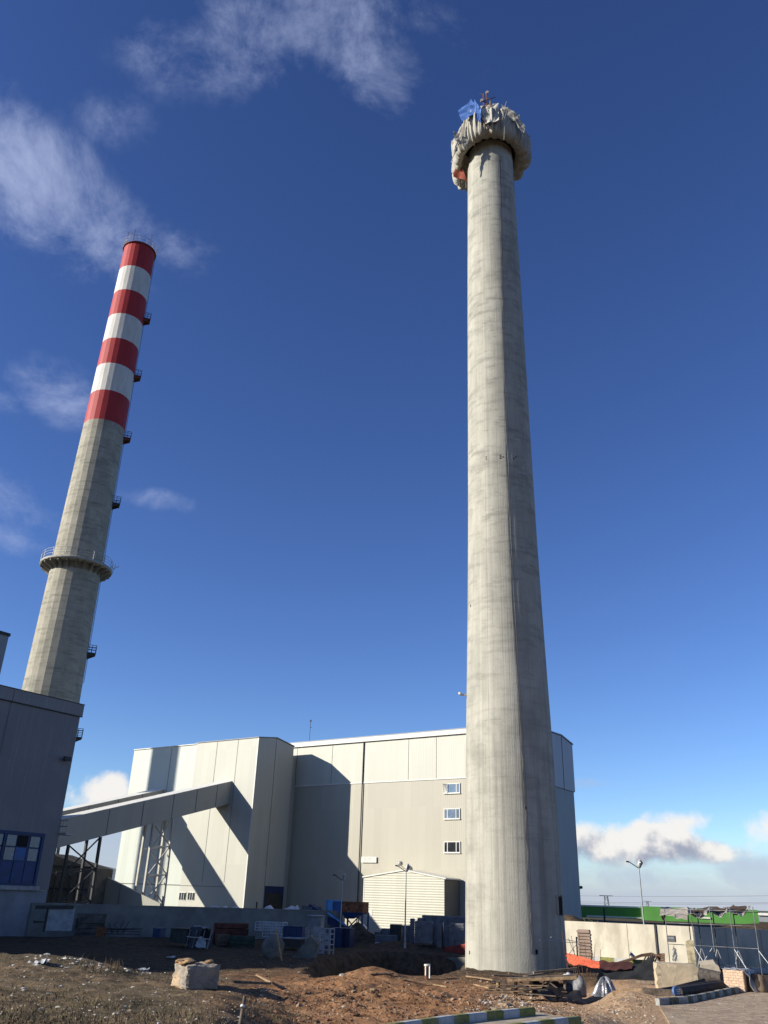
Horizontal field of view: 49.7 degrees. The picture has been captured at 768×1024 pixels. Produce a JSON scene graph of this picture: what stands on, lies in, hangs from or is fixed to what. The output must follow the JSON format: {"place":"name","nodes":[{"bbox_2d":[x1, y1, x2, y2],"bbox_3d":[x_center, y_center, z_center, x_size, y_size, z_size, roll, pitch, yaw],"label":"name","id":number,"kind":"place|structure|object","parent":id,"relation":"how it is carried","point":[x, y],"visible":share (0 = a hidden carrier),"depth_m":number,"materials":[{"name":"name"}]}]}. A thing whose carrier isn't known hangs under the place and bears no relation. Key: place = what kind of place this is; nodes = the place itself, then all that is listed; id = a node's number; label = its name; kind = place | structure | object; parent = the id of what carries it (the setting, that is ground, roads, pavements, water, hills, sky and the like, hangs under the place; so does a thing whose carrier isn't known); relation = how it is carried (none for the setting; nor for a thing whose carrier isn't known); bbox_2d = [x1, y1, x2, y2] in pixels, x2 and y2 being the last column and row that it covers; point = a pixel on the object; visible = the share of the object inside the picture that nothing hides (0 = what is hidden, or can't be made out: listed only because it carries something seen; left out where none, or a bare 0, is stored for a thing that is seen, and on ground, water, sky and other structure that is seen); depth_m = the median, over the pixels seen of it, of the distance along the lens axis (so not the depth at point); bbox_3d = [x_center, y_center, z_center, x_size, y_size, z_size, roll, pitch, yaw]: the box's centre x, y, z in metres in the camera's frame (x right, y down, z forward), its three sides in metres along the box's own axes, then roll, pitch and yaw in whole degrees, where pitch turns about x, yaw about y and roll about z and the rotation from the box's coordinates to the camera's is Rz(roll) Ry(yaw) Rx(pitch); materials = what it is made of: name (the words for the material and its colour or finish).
{"place":"outdoors","nodes":[
{"label":"outdoors","id":0,"kind":"place"},
{"bbox_2d":[73,913,106,936],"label":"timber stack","id":1,"kind":"object","parent":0,"point":[90,923],"visible":0.73,"depth_m":73.38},
{"bbox_2d":[215,934,229,945],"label":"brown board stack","id":2,"kind":"object","parent":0,"point":[222,939],"visible":1,"depth_m":69.14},
{"bbox_2d":[0,911,767,1023],"bbox_3d":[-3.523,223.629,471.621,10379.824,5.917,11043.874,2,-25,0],"label":"ground","id":3,"kind":"structure","parent":0,"point":[366,952],"depth_m":27.48,"materials":[{"name":"soil"}]},
{"bbox_2d":[0,631,10,672],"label":"boiler house","id":4,"kind":"structure","parent":3,"relation":"on","point":[4,636],"depth_m":249.21,"materials":[{"name":"metal"}]},
{"bbox_2d":[0,685,84,936],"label":"service building","id":5,"kind":"structure","parent":3,"relation":"on","point":[38,733],"depth_m":77.25,"materials":[{"name":"metal"}]},
{"bbox_2d":[0,830,45,885],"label":"window","id":6,"kind":"structure","parent":5,"relation":"in","point":[20,852],"depth_m":75.12,"materials":[{"name":"glass"}]},
{"bbox_2d":[33,905,74,931],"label":"sheet gate","id":7,"kind":"structure","parent":3,"relation":"on","point":[60,917],"depth_m":71.13,"materials":[{"name":"metal"}]},
{"bbox_2d":[45,837,101,903],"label":"conveyor trestle","id":8,"kind":"object","parent":3,"relation":"on","point":[81,871],"visible":0.58,"depth_m":89.32,"materials":[{"name":"metal"}]},
{"bbox_2d":[42,854,112,903],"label":"pit house","id":9,"kind":"structure","parent":3,"relation":"on","point":[103,873],"depth_m":93.57,"materials":[{"name":"metal"}]},
{"bbox_2d":[9,953,165,974],"bbox_3d":[-11.861,19.713,36.341,4.484,2.276,33.767,7,-25,-10],"label":"white rubble","id":10,"kind":"object","parent":3,"relation":"on","point":[127,970],"visible":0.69,"depth_m":23.11,"materials":[{"name":"stone"}]},
{"bbox_2d":[22,230,156,741],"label":"striped chimney","id":11,"kind":"object","parent":3,"relation":"on","point":[75,568],"visible":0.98,"depth_m":170.38,"materials":[{"name":"concrete"}]},
{"bbox_2d":[95,927,106,936],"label":"waste bin","id":12,"kind":"object","parent":3,"relation":"on","point":[100,932],"visible":0.98,"depth_m":68.23,"materials":[{"name":"metal"}]},
{"bbox_2d":[78,950,156,972],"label":"dry grass","id":13,"kind":"structure","parent":3,"relation":"on","point":[116,965],"depth_m":22.89,"materials":[{"name":"plant"}]},
{"bbox_2d":[105,921,140,934],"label":"scrap bars","id":14,"kind":"object","parent":3,"relation":"on","point":[117,929],"visible":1,"depth_m":68.67,"materials":[{"name":"metal"}]},
{"bbox_2d":[103,877,161,905],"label":"tunnel housing","id":15,"kind":"object","parent":3,"relation":"on","point":[117,893],"visible":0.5,"depth_m":95.01,"materials":[{"name":"metal"}]},
{"bbox_2d":[0,964,279,1023],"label":"gravel","id":16,"kind":"structure","parent":3,"relation":"on","point":[24,989],"depth_m":16.95,"materials":[{"name":"gravel"}]},
{"bbox_2d":[134,818,174,905],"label":"conveyor trestle","id":17,"kind":"object","parent":3,"relation":"on","point":[146,876],"visible":0.69,"depth_m":97.89,"materials":[{"name":"metal"}]},
{"bbox_2d":[56,780,231,847],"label":"front gallery","id":18,"kind":"object","parent":17,"relation":"on","point":[90,824],"visible":0.82,"depth_m":97.26,"materials":[{"name":"metal"}]},
{"bbox_2d":[115,744,196,905],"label":"pale green bay","id":19,"kind":"object","parent":3,"relation":"on","point":[167,769],"visible":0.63,"depth_m":115.94,"materials":[{"name":"metal"}]},
{"bbox_2d":[152,928,166,936],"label":"waste bin","id":20,"kind":"object","parent":3,"relation":"on","point":[159,932],"visible":1,"depth_m":68.39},
{"bbox_2d":[169,927,189,943],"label":"steel container","id":21,"kind":"object","parent":3,"relation":"on","point":[179,935],"visible":0.86,"depth_m":65.87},
{"bbox_2d":[26,902,339,938],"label":"yard wall","id":22,"kind":"structure","parent":3,"relation":"on","point":[146,919],"depth_m":79.42,"materials":[{"name":"concrete"}]},
{"bbox_2d":[171,961,220,989],"bbox_3d":[-4.854,11.890,21.280,0.972,0.558,1.195,16,-28,-27],"label":"stone block","id":23,"kind":"object","parent":3,"relation":"on","point":[199,975],"depth_m":20.88,"materials":[{"name":"stone"}]},
{"bbox_2d":[175,958,213,964],"bbox_3d":[-4.930,11.595,21.393,1.077,0.157,0.683,23,-32,-38],"label":"soil clump","id":24,"kind":"object","parent":23,"relation":"on","point":[183,961],"visible":0.99,"depth_m":21.09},
{"bbox_2d":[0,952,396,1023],"bbox_3d":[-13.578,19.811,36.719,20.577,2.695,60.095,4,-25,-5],"label":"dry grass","id":25,"kind":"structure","parent":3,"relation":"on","point":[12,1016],"depth_m":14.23,"materials":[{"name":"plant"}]},
{"bbox_2d":[185,925,212,948],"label":"scrap machine","id":26,"kind":"object","parent":3,"relation":"on","point":[199,936],"visible":1,"depth_m":65.38,"materials":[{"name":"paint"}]},
{"bbox_2d":[212,923,248,943],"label":"beam stack","id":27,"kind":"object","parent":3,"relation":"on","point":[233,928],"visible":0.73,"depth_m":72.18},
{"bbox_2d":[177,737,295,908],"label":"bunker block","id":28,"kind":"structure","parent":3,"relation":"on","point":[237,851],"depth_m":108.84,"materials":[{"name":"white metal"}]},
{"bbox_2d":[263,886,283,908],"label":"door","id":29,"kind":"structure","parent":28,"relation":"in","point":[273,895],"depth_m":106.84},
{"bbox_2d":[238,996,245,1023],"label":"marker stake","id":30,"kind":"object","parent":3,"relation":"on","point":[242,1006],"visible":1,"depth_m":10.51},
{"bbox_2d":[230,935,254,946],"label":"green beam stack","id":31,"kind":"object","parent":3,"relation":"on","point":[241,941],"visible":0.91,"depth_m":68.48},
{"bbox_2d":[233,981,270,984],"bbox_3d":[-3.565,12.795,22.513,0.100,0.186,1.605,-11,-28,26],"label":"plank","id":32,"kind":"object","parent":3,"relation":"on","point":[251,982],"visible":1,"depth_m":22.39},
{"bbox_2d":[261,934,284,957],"bbox_3d":[-7.864,30.788,58.611,1.682,1.627,1.211,2,-25,0],"label":"boulder","id":33,"kind":"object","parent":3,"relation":"on","point":[269,948],"visible":0.8,"depth_m":58.21,"materials":[{"name":"stone"}]},
{"bbox_2d":[262,929,283,937],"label":"frame stack","id":34,"kind":"object","parent":3,"relation":"on","point":[272,933],"visible":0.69,"depth_m":70.19,"materials":[{"name":"white paint"}]},
{"bbox_2d":[254,921,287,931],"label":"frame stack","id":35,"kind":"object","parent":34,"relation":"on","point":[270,925],"visible":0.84,"depth_m":70.78,"materials":[{"name":"white paint"}]},
{"bbox_2d":[283,937,306,947],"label":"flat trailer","id":36,"kind":"object","parent":3,"relation":"on","point":[293,942],"visible":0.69,"depth_m":67.83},
{"bbox_2d":[283,925,307,937],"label":"covered crate","id":37,"kind":"object","parent":3,"relation":"on","point":[293,931],"visible":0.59,"depth_m":69.96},
{"bbox_2d":[291,934,319,957],"bbox_3d":[-5.607,31.177,59.514,1.950,1.550,0.500,-2,-25,9],"label":"leaning slab","id":38,"kind":"object","parent":3,"relation":"on","point":[309,948],"depth_m":59.18,"materials":[{"name":"concrete"}]},
{"bbox_2d":[307,915,324,938],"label":"water tank","id":39,"kind":"object","parent":3,"relation":"on","point":[315,920],"visible":0.91,"depth_m":68.20,"materials":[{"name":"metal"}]},
{"bbox_2d":[313,926,323,945],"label":"steel cage","id":40,"kind":"object","parent":3,"relation":"on","point":[315,930],"visible":0.51,"depth_m":66.74,"materials":[{"name":"paint"}]},
{"bbox_2d":[318,928,334,953],"bbox_3d":[-4.505,33.683,64.908,0.994,1.917,0.885,-7,-26,18],"label":"steel cage","id":41,"kind":"object","parent":3,"relation":"on","point":[324,938],"visible":0.77,"depth_m":64.72,"materials":[{"name":"paint"}]},
{"bbox_2d":[302,900,368,930],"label":"feed hopper","id":42,"kind":"object","parent":3,"relation":"on","point":[353,910],"visible":0.57,"depth_m":86.00,"materials":[{"name":"blue paint"}]},
{"bbox_2d":[330,927,345,947],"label":"blue container","id":43,"kind":"object","parent":3,"relation":"on","point":[338,937],"visible":0.57,"depth_m":72.81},
{"bbox_2d":[333,873,345,926],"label":"street lamp","id":44,"kind":"object","parent":3,"relation":"on","point":[343,876],"visible":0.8,"depth_m":84.50,"materials":[{"name":"metal"}]},
{"bbox_2d":[342,928,354,947],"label":"blue container","id":45,"kind":"object","parent":3,"relation":"on","point":[348,935],"visible":1,"depth_m":73.23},
{"bbox_2d":[375,934,398,942],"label":"pallet stack","id":46,"kind":"object","parent":3,"relation":"on","point":[379,938],"visible":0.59,"depth_m":76.81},
{"bbox_2d":[390,924,401,940],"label":"pallet stack","id":47,"kind":"object","parent":3,"relation":"on","point":[395,929],"visible":0.52,"depth_m":78.97,"materials":[{"name":"metal"}]},
{"bbox_2d":[253,976,540,1023],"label":"soil clods","id":48,"kind":"object","parent":3,"relation":"on","point":[290,1001],"visible":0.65,"depth_m":21.78,"materials":[{"name":"soil"}]},
{"bbox_2d":[395,864,409,947],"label":"street lamp","id":49,"kind":"object","parent":3,"relation":"on","point":[407,867],"visible":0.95,"depth_m":74.23,"materials":[{"name":"metal"}]},
{"bbox_2d":[215,964,593,1023],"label":"soil clods","id":50,"kind":"object","parent":3,"relation":"on","point":[351,1018],"visible":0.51,"depth_m":21.59,"materials":[{"name":"soil"}]},
{"bbox_2d":[401,925,409,941],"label":"pallet stack","id":51,"kind":"object","parent":3,"relation":"on","point":[407,932],"visible":0.46,"depth_m":78.47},
{"bbox_2d":[362,869,460,935],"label":"gable shed","id":52,"kind":"structure","parent":3,"relation":"on","point":[427,893],"depth_m":97.03,"materials":[{"name":"metal"}]},
{"bbox_2d":[409,918,414,943],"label":"pallet stack","id":53,"kind":"object","parent":3,"relation":"on","point":[412,931],"visible":0.8,"depth_m":77.76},
{"bbox_2d":[414,921,433,944],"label":"pallet stack","id":54,"kind":"object","parent":3,"relation":"on","point":[424,933],"visible":1,"depth_m":74.76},
{"bbox_2d":[424,964,429,979],"bbox_3d":[2.477,26.357,47.447,0.359,0.801,0.379,2,-25,0],"label":"striped stub","id":55,"kind":"object","parent":3,"relation":"on","point":[426,971],"visible":0.85,"depth_m":47.33,"materials":[{"name":"metal"}]},
{"bbox_2d":[286,720,582,925],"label":"process hall","id":56,"kind":"structure","parent":3,"relation":"on","point":[389,801],"depth_m":107.24,"materials":[{"name":"metal"}]},
{"bbox_2d":[361,857,376,862],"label":"sign board","id":57,"kind":"object","parent":56,"relation":"attached to","point":[368,859],"visible":1,"depth_m":105.39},
{"bbox_2d":[443,808,459,819],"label":"window","id":58,"kind":"structure","parent":56,"relation":"in","point":[453,813],"depth_m":101.58,"materials":[{"name":"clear glass"}]},
{"bbox_2d":[443,783,460,793],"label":"window","id":59,"kind":"structure","parent":56,"relation":"in","point":[449,788],"depth_m":102.85,"materials":[{"name":"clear glass"}]},
{"bbox_2d":[444,841,460,852],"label":"window","id":60,"kind":"structure","parent":56,"relation":"in","point":[449,846],"depth_m":100.00,"materials":[{"name":"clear glass"}]},
{"bbox_2d":[436,924,442,948],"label":"pallet stack","id":61,"kind":"object","parent":3,"relation":"on","point":[439,936],"visible":0.84,"depth_m":74.91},
{"bbox_2d":[422,915,464,946],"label":"pallet stack","id":62,"kind":"object","parent":3,"relation":"on","point":[446,920],"visible":0.21,"depth_m":79.29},
{"bbox_2d":[443,922,464,953],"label":"red barrier net","id":63,"kind":"object","parent":3,"relation":"on","point":[460,948],"visible":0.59,"depth_m":70.67,"materials":[{"name":"plastic"}]},
{"bbox_2d":[446,957,464,969],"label":"buried footing","id":64,"kind":"object","parent":3,"relation":"on","point":[459,962],"visible":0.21,"depth_m":67.02,"materials":[{"name":"concrete"}]},
{"bbox_2d":[449,923,464,945],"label":"pallet stack","id":65,"kind":"object","parent":3,"relation":"on","point":[457,932],"visible":0.69,"depth_m":74.27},
{"bbox_2d":[386,1007,535,1023],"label":"painted kerb","id":66,"kind":"structure","parent":3,"relation":"on","point":[486,1015],"depth_m":18.74,"materials":[{"name":"concrete"}]},
{"bbox_2d":[295,955,673,1004],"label":"gravel","id":67,"kind":"structure","parent":3,"relation":"on","point":[305,992],"depth_m":31.84,"materials":[{"name":"gravel"}]},
{"bbox_2d":[472,992,550,1012],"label":"pale chips","id":68,"kind":"object","parent":3,"relation":"on","point":[505,1003],"visible":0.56,"depth_m":26.61,"materials":[{"name":"stone"}]},
{"bbox_2d":[458,139,567,973],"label":"concrete tower","id":69,"kind":"structure","parent":3,"relation":"on","point":[514,910],"depth_m":63.87,"materials":[{"name":"concrete"}]},
{"bbox_2d":[451,101,531,192],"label":"wrapped scaffold","id":70,"kind":"object","parent":69,"relation":"on","point":[504,124],"visible":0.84,"depth_m":86.47,"materials":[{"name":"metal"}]},
{"bbox_2d":[458,99,480,122],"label":"blue tarpaulin","id":71,"kind":"object","parent":70,"relation":"on","point":[465,112],"visible":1,"depth_m":86.87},
{"bbox_2d":[479,91,495,107],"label":"hoist mast","id":72,"kind":"object","parent":70,"relation":"on","point":[483,100],"visible":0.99,"depth_m":87.70,"materials":[{"name":"metal"}]},
{"bbox_2d":[556,895,563,914],"bbox_3d":[11.823,26.871,56.621,0.936,1.234,0.963,2,-25,0],"label":"doorway","id":73,"kind":"structure","parent":69,"relation":"in","point":[559,899],"depth_m":56.48,"materials":[{"name":"concrete"}]},
{"bbox_2d":[480,984,566,996],"bbox_3d":[6.188,21.162,36.666,3.745,0.483,3.004,2,-25,0],"label":"board pile","id":74,"kind":"object","parent":3,"relation":"on","point":[524,989],"visible":0.87,"depth_m":36.40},
{"bbox_2d":[492,967,577,996],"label":"timber platform","id":75,"kind":"structure","parent":3,"relation":"on","point":[530,978],"depth_m":37.06,"materials":[{"name":"wood"}]},
{"bbox_2d":[507,1016,581,1023],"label":"painted kerb","id":76,"kind":"structure","parent":3,"relation":"on","point":[568,1020],"depth_m":18.28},
{"bbox_2d":[423,991,687,1023],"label":"gravel","id":77,"kind":"structure","parent":3,"relation":"on","point":[618,1010],"depth_m":24.56,"materials":[{"name":"gravel"}]},
{"bbox_2d":[531,981,585,1002],"bbox_3d":[7.527,21.022,36.372,2.227,0.654,2.631,2,-25,0],"label":"black sheeting","id":78,"kind":"object","parent":3,"relation":"on","point":[571,994],"visible":0.86,"depth_m":36.20,"materials":[{"name":"plastic"}]},
{"bbox_2d":[540,935,600,977],"bbox_3d":[11.877,28.735,53.570,3.681,2.883,4.202,0,-25,5],"label":"fence","id":79,"kind":"object","parent":3,"relation":"on","point":[576,941],"visible":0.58,"depth_m":52.06,"materials":[{"name":"metal"}]},
{"bbox_2d":[573,975,586,997],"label":"cement bags","id":80,"kind":"object","parent":3,"relation":"on","point":[579,984],"visible":0.73,"depth_m":36.47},
{"bbox_2d":[577,929,592,959],"bbox_3d":[15.351,33.204,63.280,1.002,2.329,1.000,-7,-26,18],"label":"board stack","id":81,"kind":"object","parent":3,"relation":"on","point":[585,935],"visible":0.63,"depth_m":63.01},
{"bbox_2d":[566,952,631,970],"bbox_3d":[12.154,26.635,49.026,2.042,0.638,6.163,16,-28,-27],"label":"orange net","id":82,"kind":"object","parent":3,"relation":"on","point":[573,959],"visible":1,"depth_m":47.90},
{"bbox_2d":[590,976,615,996],"bbox_3d":[9.292,19.904,34.770,1.267,0.728,1.255,2,-25,0],"label":"wrapped heap","id":83,"kind":"object","parent":3,"relation":"on","point":[604,986],"visible":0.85,"depth_m":34.53,"materials":[{"name":"silver metal"}]},
{"bbox_2d":[567,955,658,963],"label":"net","id":84,"kind":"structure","parent":3,"relation":"on","point":[609,959],"depth_m":65.15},
{"bbox_2d":[600,955,654,980],"bbox_3d":[13.623,25.474,46.302,3.061,1.225,5.082,-4,-26,13],"label":"shade net","id":85,"kind":"object","parent":3,"relation":"on","point":[644,970],"visible":0.77,"depth_m":46.00,"materials":[{"name":"fabric"}]},
{"bbox_2d":[612,987,645,995],"bbox_3d":[9.146,17.865,30.856,1.240,0.346,0.208,-9,-27,22],"label":"timber baulk","id":86,"kind":"object","parent":3,"relation":"on","point":[615,992],"visible":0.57,"depth_m":30.85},
{"bbox_2d":[611,980,654,983],"bbox_3d":[12.663,23.843,42.038,0.182,0.459,4.481,8,-26,-12],"label":"timber baulk","id":87,"kind":"object","parent":3,"relation":"on","point":[642,981],"visible":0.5,"depth_m":41.29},
{"bbox_2d":[626,859,644,923],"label":"street lamp","id":88,"kind":"object","parent":3,"relation":"on","point":[639,863],"visible":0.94,"depth_m":68.26,"materials":[{"name":"metal"}]},
{"bbox_2d":[618,952,660,961],"bbox_3d":[14.744,25.832,47.178,2.446,1.262,3.443,2,-25,0],"label":"bent bar bundle","id":89,"kind":"object","parent":3,"relation":"on","point":[656,956],"visible":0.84,"depth_m":48.45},
{"bbox_2d":[642,988,672,995],"bbox_3d":[9.820,17.240,29.744,1.046,0.200,0.260,-3,-25,10],"label":"timber baulk","id":90,"kind":"object","parent":3,"relation":"on","point":[658,992],"visible":0.93,"depth_m":29.64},
{"bbox_2d":[565,921,767,969],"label":"retaining wall","id":91,"kind":"structure","parent":3,"relation":"on","point":[617,940],"depth_m":64.89,"materials":[{"name":"concrete"}]},
{"bbox_2d":[581,905,758,923],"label":"green hall","id":92,"kind":"structure","parent":3,"relation":"on","point":[652,913],"depth_m":157.32,"materials":[{"name":"metal"}]},
{"bbox_2d":[653,962,698,987],"bbox_3d":[12.399,19.700,35.159,1.752,0.994,1.046,-3,-25,11],"label":"concrete block","id":93,"kind":"object","parent":3,"relation":"on","point":[667,974],"depth_m":34.78,"materials":[{"name":"concrete"}]},
{"bbox_2d":[672,986,680,995],"bbox_3d":[10.457,17.144,29.595,0.363,0.366,0.162,16,-29,-28],"label":"pipe lid","id":94,"kind":"object","parent":3,"relation":"on","point":[676,991],"visible":0.93,"depth_m":29.57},
{"bbox_2d":[659,980,717,988],"bbox_3d":[11.946,18.506,32.288,4.530,0.300,0.200,24,-33,-39],"label":"steel pipe","id":95,"kind":"object","parent":3,"relation":"on","point":[670,987],"visible":0.3,"depth_m":32.19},
{"bbox_2d":[685,940,696,963],"bbox_3d":[19.659,28.182,53.063,0.550,1.420,0.060,-15,-30,32],"label":"standing board","id":96,"kind":"object","parent":3,"relation":"on","point":[691,956],"visible":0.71,"depth_m":53.04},
{"bbox_2d":[655,986,739,1005],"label":"painted kerb","id":97,"kind":"structure","parent":3,"relation":"on","point":[734,990],"depth_m":28.54,"materials":[{"name":"concrete"}]},
{"bbox_2d":[679,981,725,994],"bbox_3d":[12.260,18.101,31.492,0.340,0.373,4.906,-20,-32,38],"label":"steel pipe","id":98,"kind":"object","parent":3,"relation":"on","point":[699,988],"visible":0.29,"depth_m":30.93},
{"bbox_2d":[699,960,720,971],"bbox_3d":[14.758,20.588,37.478,0.927,0.600,0.348,-7,-26,18],"label":"broken slab","id":99,"kind":"object","parent":3,"relation":"on","point":[710,964],"depth_m":37.40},
{"bbox_2d":[698,967,723,981],"bbox_3d":[14.429,20.484,36.569,0.600,0.600,1.051,22,-32,-37],"label":"concrete block","id":100,"kind":"object","parent":3,"relation":"on","point":[708,974],"visible":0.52,"depth_m":36.42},
{"bbox_2d":[660,904,767,975],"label":"scaffold shelter","id":101,"kind":"object","parent":3,"relation":"on","point":[683,913],"visible":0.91,"depth_m":55.05,"materials":[{"name":"metal"}]},
{"bbox_2d":[752,968,767,973],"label":"painted kerb","id":102,"kind":"structure","parent":3,"relation":"on","point":[758,970],"depth_m":58.56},
{"bbox_2d":[758,913,767,921],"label":"white hall","id":103,"kind":"structure","parent":3,"relation":"on","point":[763,917],"depth_m":191.33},
{"bbox_2d":[0,0,767,910],"label":"sky","id":104,"kind":"structure","parent":0,"point":[287,538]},
{"bbox_2d":[462,1012,583,1023],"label":"path","id":105,"kind":"structure","parent":0,"point":[538,1016],"depth_m":19.27,"materials":[{"name":"concrete"}]},
{"bbox_2d":[659,992,767,1023],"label":"road","id":106,"kind":"structure","parent":0,"point":[727,1008],"depth_m":25.67,"materials":[{"name":"concrete"}]},
{"bbox_2d":[722,967,767,993],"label":"brick pallet","id":107,"kind":"object","parent":106,"relation":"on","point":[745,980],"visible":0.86,"depth_m":32.23,"materials":[{"name":"brick"}]},
{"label":"conveyor trestle","id":108,"kind":"object","parent":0,"visible":0},
{"bbox_2d":[62,788,163,815],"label":"gallery","id":109,"kind":"object","parent":108,"relation":"on","point":[103,803],"visible":0.29,"depth_m":109.48,"materials":[{"name":"metal"}]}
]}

